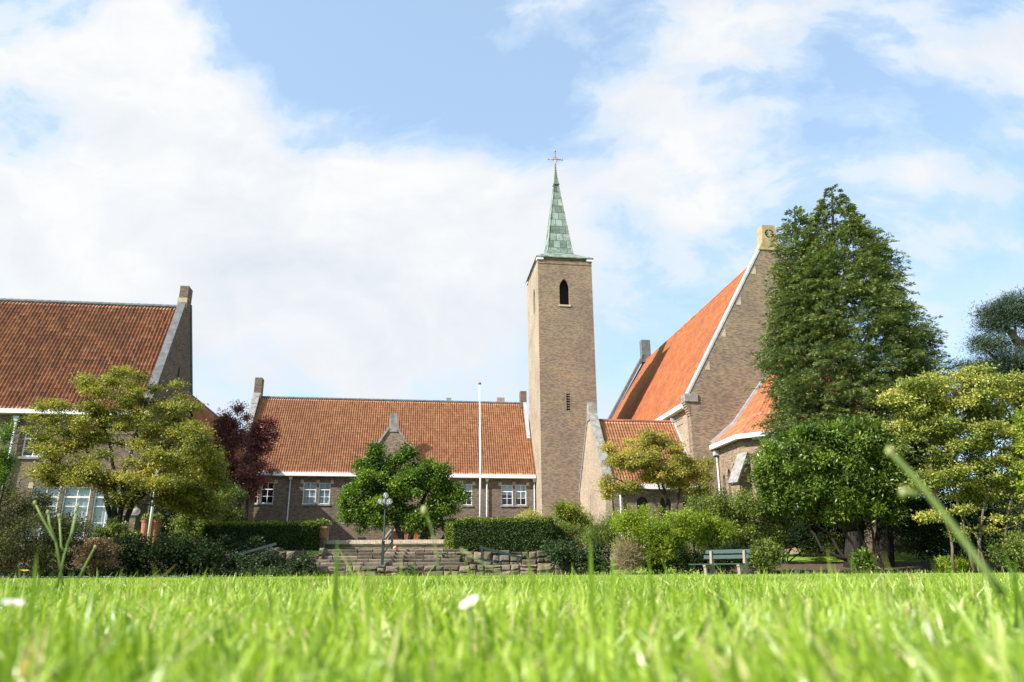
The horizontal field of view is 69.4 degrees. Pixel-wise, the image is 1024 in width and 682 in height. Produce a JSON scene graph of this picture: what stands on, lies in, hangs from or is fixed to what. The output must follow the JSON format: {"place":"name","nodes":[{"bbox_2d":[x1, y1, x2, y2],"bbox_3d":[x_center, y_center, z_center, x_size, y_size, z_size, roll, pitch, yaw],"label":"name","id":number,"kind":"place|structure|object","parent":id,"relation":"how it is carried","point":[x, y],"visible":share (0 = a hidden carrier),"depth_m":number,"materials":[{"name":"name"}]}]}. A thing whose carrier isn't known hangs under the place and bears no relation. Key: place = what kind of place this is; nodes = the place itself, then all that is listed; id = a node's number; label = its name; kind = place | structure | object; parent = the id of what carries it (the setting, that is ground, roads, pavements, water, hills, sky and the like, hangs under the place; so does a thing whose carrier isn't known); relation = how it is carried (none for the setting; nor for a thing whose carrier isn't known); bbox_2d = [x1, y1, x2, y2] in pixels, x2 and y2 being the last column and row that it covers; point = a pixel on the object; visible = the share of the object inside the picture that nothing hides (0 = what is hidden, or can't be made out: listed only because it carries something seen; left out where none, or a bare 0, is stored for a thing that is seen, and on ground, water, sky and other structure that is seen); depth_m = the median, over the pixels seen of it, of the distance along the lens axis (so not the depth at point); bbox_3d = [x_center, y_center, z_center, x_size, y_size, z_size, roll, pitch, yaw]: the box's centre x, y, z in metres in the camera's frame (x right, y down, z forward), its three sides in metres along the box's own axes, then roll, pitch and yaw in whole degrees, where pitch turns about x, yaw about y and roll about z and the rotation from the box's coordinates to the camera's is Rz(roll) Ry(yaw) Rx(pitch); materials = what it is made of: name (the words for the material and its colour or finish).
{"place":"outdoors","nodes":[
{"label":"outdoors","id":0,"kind":"place"},
{"bbox_2d":[192,399,284,521],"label":"plum tree","id":1,"kind":"object","parent":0,"point":[254,442],"visible":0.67,"depth_m":43.91,"materials":[{"name":"purple plant"}]},
{"bbox_2d":[5,550,1013,681],"bbox_3d":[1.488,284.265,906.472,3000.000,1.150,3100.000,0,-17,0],"label":"ground","id":2,"kind":"structure","parent":0,"point":[820,558],"depth_m":35.83,"materials":[{"name":"green plant"}]},
{"bbox_2d":[0,415,22,504],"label":"yew shrub","id":3,"kind":"object","parent":2,"relation":"on","point":[6,463],"visible":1,"depth_m":23.45,"materials":[{"name":"green plant"}]},
{"bbox_2d":[1,599,23,646],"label":"daisy","id":4,"kind":"object","parent":2,"relation":"on","point":[17,601],"visible":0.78,"depth_m":0.71,"materials":[{"name":"white plant"}]},
{"bbox_2d":[33,500,63,585],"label":"seed stalk","id":5,"kind":"object","parent":2,"relation":"on","point":[51,532],"visible":1,"depth_m":1.94,"materials":[{"name":"green plant"}]},
{"bbox_2d":[0,479,105,577],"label":"shrub","id":6,"kind":"object","parent":2,"relation":"on","point":[9,554],"visible":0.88,"depth_m":24.93,"materials":[{"name":"green plant"}]},
{"bbox_2d":[56,505,78,587],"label":"seed stalk","id":7,"kind":"object","parent":2,"relation":"on","point":[71,533],"visible":0.98,"depth_m":2.52,"materials":[{"name":"green plant"}]},
{"bbox_2d":[78,545,96,578],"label":"seed stalk","id":8,"kind":"object","parent":2,"relation":"on","point":[95,546],"visible":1,"depth_m":2.30,"materials":[{"name":"green plant"}]},
{"bbox_2d":[66,535,125,577],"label":"shrub","id":9,"kind":"object","parent":2,"relation":"on","point":[97,561],"visible":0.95,"depth_m":24.57,"materials":[{"name":"brown plant"}]},
{"bbox_2d":[0,286,192,550],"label":"brick school building","id":10,"kind":"structure","parent":2,"relation":"on","point":[46,346],"depth_m":41.83,"materials":[{"name":"brown brick"}]},
{"bbox_2d":[18,426,51,458],"bbox_3d":[-24.909,5.391,38.766,1.650,2.006,0.730,2,-18,-7],"label":"window","id":11,"kind":"structure","parent":10,"relation":"in","point":[24,455],"depth_m":38.65,"materials":[{"name":"white paint"}]},
{"bbox_2d":[25,482,66,540],"bbox_3d":[-23.880,8.774,37.841,1.900,3.180,0.730,2,-18,-7],"label":"window","id":12,"kind":"structure","parent":10,"relation":"in","point":[31,484],"depth_m":37.96,"materials":[{"name":"white paint"}]},
{"bbox_2d":[59,484,96,540],"bbox_3d":[-22.393,8.825,38.028,1.900,3.180,0.730,2,-18,-7],"label":"window","id":13,"kind":"structure","parent":10,"relation":"in","point":[75,496],"depth_m":38.08,"materials":[{"name":"white glass"}]},
{"bbox_2d":[85,485,120,539],"bbox_3d":[-20.899,8.875,38.213,1.900,3.180,0.730,2,-18,-7],"label":"window","id":14,"kind":"structure","parent":10,"relation":"in","point":[97,506],"depth_m":38.10,"materials":[{"name":"white glass"}]},
{"bbox_2d":[140,512,154,545],"bbox_3d":[-18.082,9.447,36.490,0.649,2.028,0.644,11,-21,-32],"label":"urn planter","id":15,"kind":"object","parent":2,"relation":"on","point":[144,525],"visible":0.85,"depth_m":36.41,"materials":[{"name":"ceramic"}]},
{"bbox_2d":[147,471,158,544],"bbox_3d":[-17.610,7.652,36.408,0.139,5.400,0.138,0,-17,0],"label":"flagpole","id":16,"kind":"object","parent":2,"relation":"on","point":[150,521],"visible":0.25,"depth_m":36.01,"materials":[{"name":"white metal"}]},
{"bbox_2d":[0,550,311,575],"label":"flower bed","id":17,"kind":"object","parent":2,"relation":"on","point":[258,554],"visible":0.03,"depth_m":30.45,"materials":[{"name":"green plant"}]},
{"bbox_2d":[89,515,145,567],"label":"shrub","id":18,"kind":"object","parent":17,"relation":"on","point":[112,528],"visible":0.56,"depth_m":28.54,"materials":[{"name":"green plant"}]},
{"bbox_2d":[13,364,240,534],"bbox_3d":[-15.951,4.658,31.084,9.253,7.398,6.692,0,-17,0],"label":"maple tree","id":19,"kind":"object","parent":17,"relation":"on","point":[201,472],"visible":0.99,"depth_m":30.69,"materials":[{"name":"green plant"}]},
{"bbox_2d":[203,532,269,562],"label":"ivy","id":20,"kind":"object","parent":17,"relation":"on","point":[255,542],"visible":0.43,"depth_m":29.64,"materials":[{"name":"green plant"}]},
{"bbox_2d":[231,543,276,567],"bbox_3d":[-10.135,8.598,28.971,1.740,1.369,0.070,0,-17,0],"label":"handrail","id":21,"kind":"object","parent":17,"relation":"on","point":[260,548],"visible":0.36,"depth_m":29.07,"materials":[{"name":"grey metal"}]},
{"bbox_2d":[201,519,320,550],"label":"hedge","id":22,"kind":"object","parent":17,"relation":"on","point":[295,535],"visible":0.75,"depth_m":32.50,"materials":[{"name":"green plant"}]},
{"bbox_2d":[223,547,326,576],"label":"ivy","id":23,"kind":"object","parent":17,"relation":"on","point":[296,564],"visible":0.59,"depth_m":28.09,"materials":[{"name":"green plant"}]},
{"bbox_2d":[150,511,163,548],"bbox_3d":[-17.674,9.484,36.663,0.645,2.057,0.648,10,-20,-30],"label":"urn planter","id":24,"kind":"object","parent":2,"relation":"on","point":[156,525],"visible":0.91,"depth_m":36.61,"materials":[{"name":"ceramic"}]},
{"bbox_2d":[101,525,234,576],"bbox_3d":[-12.762,7.912,27.457,5.285,2.096,3.096,0,-17,0],"label":"shrub","id":25,"kind":"object","parent":2,"relation":"on","point":[139,554],"visible":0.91,"depth_m":26.92,"materials":[{"name":"green plant"}]},
{"bbox_2d":[155,498,197,542],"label":"shrub","id":26,"kind":"object","parent":2,"relation":"on","point":[168,514],"visible":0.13,"depth_m":38.74,"materials":[{"name":"green plant"}]},
{"bbox_2d":[159,534,199,547],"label":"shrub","id":27,"kind":"object","parent":2,"relation":"on","point":[179,545],"depth_m":41.15,"materials":[{"name":"green plant"}]},
{"bbox_2d":[162,480,253,540],"bbox_3d":[-14.927,8.625,36.672,4.221,3.826,2.908,0,-17,0],"label":"shrub","id":28,"kind":"object","parent":2,"relation":"on","point":[184,521],"visible":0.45,"depth_m":36.45,"materials":[{"name":"green plant"}]},
{"bbox_2d":[166,388,255,533],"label":"link wing","id":29,"kind":"structure","parent":2,"relation":"on","point":[208,413],"depth_m":49.20,"materials":[{"name":"brown brick"}]},
{"bbox_2d":[262,547,327,575],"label":"stone retaining wall","id":30,"kind":"structure","parent":2,"relation":"on","point":[322,554],"depth_m":30.04,"materials":[{"name":"grey stone"}]},
{"bbox_2d":[317,538,325,550],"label":"brick pillar","id":31,"kind":"structure","parent":2,"relation":"on","point":[323,542],"depth_m":33.15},
{"bbox_2d":[316,518,330,537],"bbox_3d":[-8.598,8.457,33.507,0.807,0.912,0.829,0,-17,0],"label":"flower pot","id":32,"kind":"object","parent":31,"relation":"on","point":[323,523],"visible":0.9,"depth_m":33.33,"materials":[{"name":"ceramic"}]},
{"bbox_2d":[54,573,660,576],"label":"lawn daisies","id":33,"kind":"object","parent":2,"relation":"on","point":[133,576],"visible":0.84,"depth_m":21.80,"materials":[{"name":"white plant"}]},
{"bbox_2d":[325,540,444,549],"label":"terrace wall","id":34,"kind":"structure","parent":2,"relation":"on","point":[376,544],"depth_m":33.75,"materials":[{"name":"beige stone"}]},
{"bbox_2d":[243,377,535,539],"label":"brick wing","id":35,"kind":"structure","parent":2,"relation":"on","point":[323,440],"depth_m":63.14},
{"bbox_2d":[254,484,264,504],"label":"window","id":36,"kind":"structure","parent":35,"relation":"in","point":[256,500],"depth_m":59.91,"materials":[{"name":"white paint"}]},
{"bbox_2d":[259,480,277,504],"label":"window","id":37,"kind":"structure","parent":35,"relation":"in","point":[268,499],"depth_m":59.99,"materials":[{"name":"white paint"}]},
{"bbox_2d":[301,480,319,505],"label":"window","id":38,"kind":"structure","parent":35,"relation":"in","point":[309,489],"depth_m":60.11,"materials":[{"name":"white paint"}]},
{"bbox_2d":[316,480,333,505],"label":"window","id":39,"kind":"structure","parent":35,"relation":"in","point":[324,488],"depth_m":60.26,"materials":[{"name":"white paint"}]},
{"bbox_2d":[388,529,419,539],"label":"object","id":40,"kind":"structure","parent":35,"relation":"in","point":[395,537],"depth_m":60.08,"materials":[{"name":"orange ceramic"}]},
{"bbox_2d":[459,482,474,506],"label":"window","id":41,"kind":"structure","parent":35,"relation":"in","point":[469,486],"depth_m":61.87,"materials":[{"name":"white paint"}]},
{"bbox_2d":[499,482,515,506],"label":"window","id":42,"kind":"structure","parent":35,"relation":"in","point":[506,490],"depth_m":62.27,"materials":[{"name":"white paint"}]},
{"bbox_2d":[511,482,528,506],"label":"window","id":43,"kind":"structure","parent":35,"relation":"in","point":[520,490],"depth_m":62.35,"materials":[{"name":"white paint"}]},
{"bbox_2d":[314,549,468,566],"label":"stone steps","id":44,"kind":"structure","parent":2,"relation":"on","point":[392,557],"depth_m":30.08,"materials":[{"name":"brown stone"}]},
{"bbox_2d":[381,527,393,564],"bbox_3d":[-5.063,8.411,30.358,0.170,1.640,2.467,0,-17,0],"label":"stair handrail","id":45,"kind":"object","parent":44,"relation":"on","point":[391,532],"visible":0.86,"depth_m":29.76,"materials":[{"name":"metal"}]},
{"bbox_2d":[438,550,451,561],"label":"ivy","id":46,"kind":"object","parent":44,"relation":"on","point":[445,554],"visible":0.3,"depth_m":30.17,"materials":[{"name":"green plant"}]},
{"bbox_2d":[421,505,439,578],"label":"seed stalk","id":47,"kind":"object","parent":2,"relation":"on","point":[424,510],"visible":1,"depth_m":1.07,"materials":[{"name":"green plant"}]},
{"bbox_2d":[318,564,584,575],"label":"stone wall","id":48,"kind":"structure","parent":2,"relation":"on","point":[515,569],"depth_m":28.45,"materials":[{"name":"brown stone"}]},
{"bbox_2d":[396,563,421,575],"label":"ivy","id":49,"kind":"object","parent":48,"relation":"attached to","point":[408,569],"visible":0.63,"depth_m":28.19,"materials":[{"name":"green plant"}]},
{"bbox_2d":[545,539,615,574],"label":"bush","id":50,"kind":"object","parent":48,"relation":"attached to","point":[577,557],"visible":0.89,"depth_m":28.35,"materials":[{"name":"green plant"}]},
{"bbox_2d":[460,595,477,664],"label":"daisy","id":51,"kind":"object","parent":2,"relation":"on","point":[469,601],"visible":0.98,"depth_m":0.68,"materials":[{"name":"white plant"}]},
{"bbox_2d":[460,548,506,585],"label":"seed stalk","id":52,"kind":"object","parent":2,"relation":"on","point":[493,569],"visible":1,"depth_m":1.05,"materials":[{"name":"green plant"}]},
{"bbox_2d":[443,515,555,558],"bbox_3d":[-0.528,8.536,32.184,4.985,1.914,1.927,-1,-17,2],"label":"hedge","id":53,"kind":"object","parent":2,"relation":"on","point":[511,534],"visible":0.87,"depth_m":31.52,"materials":[{"name":"green plant"}]},
{"bbox_2d":[480,546,521,564],"bbox_3d":[-0.456,8.763,29.322,1.680,1.261,0.070,0,-17,0],"label":"handrail","id":54,"kind":"object","parent":2,"relation":"on","point":[500,552],"visible":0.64,"depth_m":29.39,"materials":[{"name":"grey metal"}]},
{"bbox_2d":[0,561,1020,577],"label":"ground cover","id":55,"kind":"object","parent":2,"relation":"on","point":[237,571],"visible":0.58,"depth_m":26.83,"materials":[{"name":"green plant"}]},
{"bbox_2d":[456,550,588,574],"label":"stone retaining wall","id":56,"kind":"structure","parent":2,"relation":"on","point":[508,560],"depth_m":30.25,"materials":[{"name":"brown stone"}]},
{"bbox_2d":[540,533,579,557],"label":"ivy","id":57,"kind":"object","parent":56,"relation":"on","point":[548,544],"visible":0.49,"depth_m":30.14,"materials":[{"name":"green plant"}]},
{"bbox_2d":[514,502,543,517],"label":"shrub","id":58,"kind":"object","parent":2,"relation":"on","point":[529,513],"visible":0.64,"depth_m":46.57,"materials":[{"name":"green plant"}]},
{"bbox_2d":[525,150,596,547],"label":"church tower","id":59,"kind":"structure","parent":2,"relation":"on","point":[561,367],"depth_m":63.55,"materials":[{"name":"brown brick"}]},
{"bbox_2d":[550,499,595,533],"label":"shrub","id":60,"kind":"object","parent":2,"relation":"on","point":[573,513],"visible":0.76,"depth_m":34.88,"materials":[{"name":"green plant"}]},
{"bbox_2d":[553,518,592,548],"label":"shrub","id":61,"kind":"object","parent":2,"relation":"on","point":[561,528],"visible":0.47,"depth_m":32.75,"materials":[{"name":"green plant"}]},
{"bbox_2d":[580,505,626,574],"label":"broom shrub","id":62,"kind":"object","parent":2,"relation":"on","point":[596,532],"visible":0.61,"depth_m":29.85,"materials":[{"name":"green plant"}]},
{"bbox_2d":[600,532,654,574],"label":"dry grass clump","id":63,"kind":"object","parent":2,"relation":"on","point":[626,560],"visible":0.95,"depth_m":26.71,"materials":[{"name":"plant"}]},
{"bbox_2d":[579,402,700,552],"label":"chapel","id":64,"kind":"structure","parent":2,"relation":"on","point":[613,431],"depth_m":47.98,"materials":[{"name":"brown brick"}]},
{"bbox_2d":[637,497,647,515],"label":"window","id":65,"kind":"structure","parent":64,"relation":"in","point":[641,500],"depth_m":45.13,"materials":[{"name":"glass"}]},
{"bbox_2d":[660,498,671,533],"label":"window","id":66,"kind":"structure","parent":64,"relation":"in","point":[662,502],"depth_m":45.25,"materials":[{"name":"glass"}]},
{"bbox_2d":[607,501,706,574],"bbox_3d":[5.456,7.350,27.509,3.872,2.753,2.306,0,-17,0],"label":"shrub","id":67,"kind":"object","parent":2,"relation":"on","point":[661,539],"visible":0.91,"depth_m":27.31,"materials":[{"name":"green plant"}]},
{"bbox_2d":[614,545,774,574],"bbox_3d":[6.899,8.186,27.317,6.101,1.275,2.603,0,-17,0],"label":"shrub","id":68,"kind":"object","parent":2,"relation":"on","point":[708,561],"visible":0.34,"depth_m":26.94,"materials":[{"name":"green plant"}]},
{"bbox_2d":[658,539,748,574],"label":"shrub","id":69,"kind":"object","parent":2,"relation":"on","point":[686,566],"visible":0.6,"depth_m":26.88,"materials":[{"name":"green plant"}]},
{"bbox_2d":[688,506,746,573],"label":"shrub","id":70,"kind":"object","parent":2,"relation":"on","point":[716,525],"visible":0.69,"depth_m":28.25,"materials":[{"name":"green plant"}]},
{"bbox_2d":[689,549,750,574],"bbox_3d":[6.745,7.210,23.988,1.867,0.875,0.725,-15,-22,38],"label":"park bench","id":71,"kind":"object","parent":2,"relation":"on","point":[712,557],"visible":0.91,"depth_m":23.98,"materials":[{"name":"green wood"}]},
{"bbox_2d":[671,483,798,573],"bbox_3d":[8.854,7.614,29.521,5.236,3.889,3.004,0,-17,0],"label":"shrub","id":72,"kind":"object","parent":2,"relation":"on","point":[733,509],"visible":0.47,"depth_m":29.29,"materials":[{"name":"green plant"}]},
{"bbox_2d":[607,225,882,552],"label":"church","id":73,"kind":"structure","parent":2,"relation":"on","point":[694,378],"depth_m":50.38,"materials":[{"name":"brick"}]},
{"bbox_2d":[743,537,789,573],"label":"shrub","id":74,"kind":"object","parent":2,"relation":"on","point":[764,553],"visible":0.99,"depth_m":26.22,"materials":[{"name":"green plant"}]},
{"bbox_2d":[792,519,825,555],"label":"shrub","id":75,"kind":"object","parent":2,"relation":"on","point":[809,537],"visible":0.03,"depth_m":38.33,"materials":[{"name":"green plant"}]},
{"bbox_2d":[752,499,876,556],"bbox_3d":[15.518,9.233,37.855,6.931,3.649,4.028,0,-17,0],"label":"shrub","id":76,"kind":"object","parent":2,"relation":"on","point":[816,528],"visible":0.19,"depth_m":37.45,"materials":[{"name":"green plant"}]},
{"bbox_2d":[710,357,919,552],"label":"church apse","id":77,"kind":"structure","parent":2,"relation":"on","point":[733,445],"depth_m":44.39,"materials":[{"name":"orange tile"}]},
{"bbox_2d":[823,532,869,553],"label":"shrub","id":78,"kind":"object","parent":2,"relation":"on","point":[829,538],"visible":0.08,"depth_m":39.31,"materials":[{"name":"green plant"}]},
{"bbox_2d":[743,184,968,567],"bbox_3d":[16.163,1.054,35.793,10.216,19.381,9.813,0,-17,0],"label":"conifer tree","id":79,"kind":"object","parent":2,"relation":"on","point":[798,322],"visible":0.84,"depth_m":34.29,"materials":[{"name":"green plant"}]},
{"bbox_2d":[716,561,1012,573],"bbox_3d":[17.299,9.344,30.663,17.500,0.538,9.237,0,-17,0],"label":"soil bed","id":80,"kind":"object","parent":2,"relation":"on","point":[818,567],"visible":0.25,"depth_m":32.90,"materials":[{"name":"brown soil"}]},
{"bbox_2d":[761,515,833,563],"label":"shrub","id":81,"kind":"object","parent":80,"relation":"on","point":[799,537],"visible":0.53,"depth_m":34.38,"materials":[{"name":"green plant"}]},
{"bbox_2d":[740,412,923,571],"bbox_3d":[12.550,5.861,29.172,6.707,6.266,3.783,0,-17,0],"label":"laurel tree","id":82,"kind":"object","parent":80,"relation":"on","point":[847,470],"visible":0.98,"depth_m":28.60,"materials":[{"name":"green plant"}]},
{"bbox_2d":[849,544,879,572],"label":"shrub","id":83,"kind":"object","parent":80,"relation":"on","point":[862,558],"visible":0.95,"depth_m":27.23,"materials":[{"name":"green plant"}]},
{"bbox_2d":[862,480,1023,569],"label":"shrub","id":84,"kind":"object","parent":80,"relation":"on","point":[929,550],"visible":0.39,"depth_m":31.81,"materials":[{"name":"green plant"}]},
{"bbox_2d":[796,537,938,557],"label":"shrub","id":85,"kind":"object","parent":2,"relation":"on","point":[899,550],"visible":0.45,"depth_m":35.82,"materials":[{"name":"green plant"}]},
{"bbox_2d":[867,357,1023,570],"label":"yellow tree","id":86,"kind":"object","parent":2,"relation":"on","point":[978,388],"visible":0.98,"depth_m":26.82,"materials":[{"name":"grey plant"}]},
{"bbox_2d":[886,446,1005,595],"bbox_3d":[0.352,0.145,0.604,0.077,0.120,0.006,0,-17,0],"label":"seed stalk","id":87,"kind":"object","parent":2,"relation":"on","point":[980,563],"visible":1,"depth_m":0.60,"materials":[{"name":"green plant"}]},
{"bbox_2d":[871,401,1023,558],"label":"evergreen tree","id":88,"kind":"object","parent":2,"relation":"on","point":[949,503],"visible":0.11,"depth_m":36.72,"materials":[{"name":"green plant"}]},
{"bbox_2d":[933,553,974,572],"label":"shrub","id":89,"kind":"object","parent":2,"relation":"on","point":[944,561],"visible":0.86,"depth_m":26.30,"materials":[{"name":"green plant"}]},
{"bbox_2d":[924,505,1014,551],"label":"distant trees","id":90,"kind":"object","parent":2,"relation":"on","point":[970,537],"depth_m":48.91,"materials":[{"name":"green plant"}]},
{"bbox_2d":[945,285,1023,536],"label":"pine tree","id":91,"kind":"object","parent":2,"relation":"on","point":[1007,313],"visible":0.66,"depth_m":47.91,"materials":[{"name":"green plant"}]},
{"bbox_2d":[980,531,1023,572],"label":"shrub","id":92,"kind":"object","parent":2,"relation":"on","point":[1010,548],"visible":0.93,"depth_m":25.02,"materials":[{"name":"green plant"}]},
{"bbox_2d":[995,405,1023,497],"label":"green sapling","id":93,"kind":"object","parent":2,"relation":"on","point":[1020,416],"visible":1,"depth_m":24.71,"materials":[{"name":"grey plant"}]},
{"bbox_2d":[0,536,1023,681],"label":"grass","id":94,"kind":"structure","parent":0,"point":[829,626],"depth_m":0.82,"materials":[{"name":"green plant"}]},
{"bbox_2d":[0,0,1023,551],"label":"sky","id":95,"kind":"structure","parent":0,"point":[352,198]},
{"bbox_2d":[590,426,721,521],"bbox_3d":[7.154,6.820,36.755,6.258,4.873,3.882,-8,-19,22],"label":"maple","id":96,"kind":"object","parent":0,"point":[676,473],"visible":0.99,"depth_m":36.43,"materials":[{"name":"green plant"}]},
{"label":"path","id":97,"kind":"structure","parent":0,"visible":0},
{"bbox_2d":[380,495,389,538],"bbox_3d":[-6.706,9.581,38.981,0.790,3.152,0.730,0,-17,0],"label":"street lamp","id":98,"kind":"object","parent":97,"relation":"on","point":[385,506],"visible":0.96,"depth_m":39.04,"materials":[{"name":"grey metal"}]},
{"bbox_2d":[332,439,476,539],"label":"leafy tree","id":99,"kind":"object","parent":97,"relation":"on","point":[401,486],"visible":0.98,"depth_m":40.90,"materials":[{"name":"green plant"}]},
{"bbox_2d":[478,382,480,517],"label":"flagpole","id":100,"kind":"object","parent":97,"relation":"on","point":[479,383],"visible":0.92,"depth_m":45.03,"materials":[{"name":"white metal"}]}
]}

